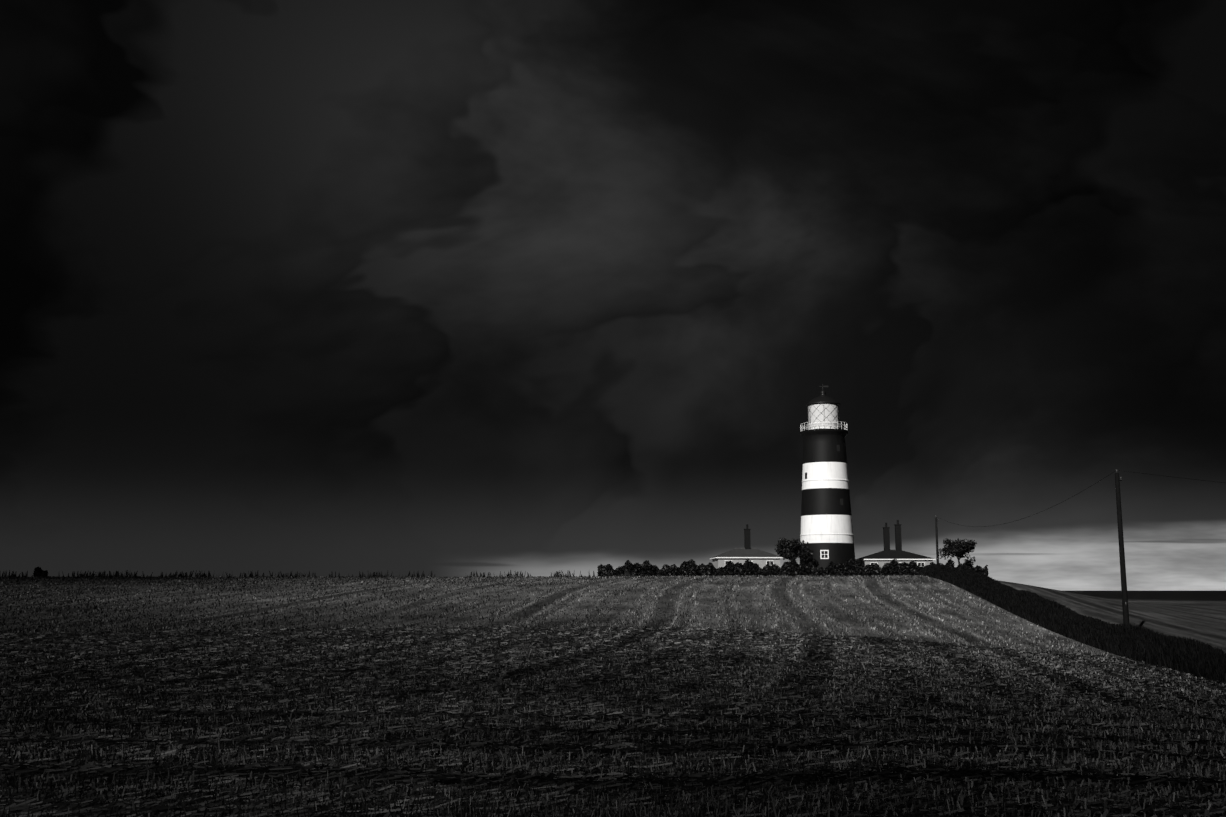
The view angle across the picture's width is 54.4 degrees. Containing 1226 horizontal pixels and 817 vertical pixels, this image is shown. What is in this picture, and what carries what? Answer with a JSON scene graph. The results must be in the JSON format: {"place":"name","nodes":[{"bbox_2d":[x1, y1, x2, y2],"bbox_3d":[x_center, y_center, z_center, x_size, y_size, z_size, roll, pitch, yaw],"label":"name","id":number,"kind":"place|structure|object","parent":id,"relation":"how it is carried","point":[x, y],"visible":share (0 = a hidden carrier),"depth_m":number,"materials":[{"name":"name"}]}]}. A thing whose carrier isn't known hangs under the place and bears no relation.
{"place":"outdoors","nodes":[
{"label":"outdoors","id":0,"kind":"place"},
{"bbox_2d":[0,576,1225,816],"bbox_3d":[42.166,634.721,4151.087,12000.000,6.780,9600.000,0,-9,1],"label":"field ground","id":1,"kind":"structure","parent":0,"point":[1200,616],"depth_m":89.22,"materials":[{"name":"grey soil"}]},
{"bbox_2d":[33,567,47,576],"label":"bush","id":2,"kind":"object","parent":1,"relation":"on","point":[36,570],"visible":0.69,"depth_m":159.43,"materials":[{"name":"black plant"}]},
{"bbox_2d":[0,569,632,577],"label":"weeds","id":3,"kind":"object","parent":1,"relation":"on","point":[117,573],"visible":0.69,"depth_m":154.40,"materials":[{"name":"black plant"}]},
{"bbox_2d":[0,783,969,816],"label":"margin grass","id":4,"kind":"structure","parent":1,"relation":"on","point":[619,814],"depth_m":9.57,"materials":[{"name":"black plant"}]},
{"bbox_2d":[0,625,1225,816],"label":"loose straw","id":5,"kind":"object","parent":1,"relation":"on","point":[18,767],"visible":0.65,"depth_m":21.91,"materials":[{"name":"grey plant"}]},
{"bbox_2d":[0,575,1225,816],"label":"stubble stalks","id":6,"kind":"object","parent":1,"relation":"on","point":[610,691],"visible":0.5,"depth_m":26.29,"materials":[{"name":"plant"}]},
{"bbox_2d":[0,769,1225,816],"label":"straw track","id":7,"kind":"structure","parent":1,"relation":"on","point":[155,805],"depth_m":10.89,"materials":[{"name":"grey plant"}]},
{"bbox_2d":[710,524,782,568],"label":"cottage","id":8,"kind":"structure","parent":1,"relation":"on","point":[761,558],"depth_m":172.00,"materials":[{"name":"stone"}]},
{"bbox_2d":[597,558,955,576],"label":"hedge","id":9,"kind":"object","parent":1,"relation":"on","point":[793,567],"visible":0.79,"depth_m":158.53,"materials":[{"name":"black plant"}]},
{"bbox_2d":[774,538,812,560],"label":"tree","id":10,"kind":"object","parent":1,"relation":"on","point":[787,549],"visible":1,"depth_m":162.06,"materials":[{"name":"black plant"}]},
{"bbox_2d":[800,384,854,567],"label":"lighthouse","id":11,"kind":"object","parent":1,"relation":"on","point":[827,534],"visible":0.92,"depth_m":166.88,"materials":[{"name":"white paint"}]},
{"bbox_2d":[855,520,935,567],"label":"cottage","id":12,"kind":"structure","parent":1,"relation":"on","point":[886,555],"depth_m":172.41,"materials":[{"name":"stone"}]},
{"bbox_2d":[935,517,938,563],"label":"utility pole","id":13,"kind":"object","parent":1,"relation":"on","point":[937,549],"visible":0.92,"depth_m":163.09,"materials":[{"name":"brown wood"}]},
{"bbox_2d":[937,538,976,564],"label":"tree","id":14,"kind":"object","parent":1,"relation":"on","point":[958,548],"visible":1,"depth_m":157.97,"materials":[{"name":"black plant"}]},
{"bbox_2d":[916,564,1225,683],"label":"hedge","id":15,"kind":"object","parent":1,"relation":"on","point":[1197,658],"depth_m":71.08,"materials":[{"name":"black plant"}]},
{"bbox_2d":[946,561,988,575],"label":"bush","id":16,"kind":"object","parent":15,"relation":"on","point":[979,569],"visible":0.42,"depth_m":155.71,"materials":[{"name":"black plant"}]},
{"bbox_2d":[936,469,1224,624],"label":"utility pole","id":17,"kind":"object","parent":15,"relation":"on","point":[1122,565],"visible":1,"depth_m":75.30,"materials":[{"name":"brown wood"}]},
{"bbox_2d":[0,0,1225,590],"label":"sky","id":18,"kind":"structure","parent":0,"point":[445,288],"materials":[{"name":"black"}]}
]}

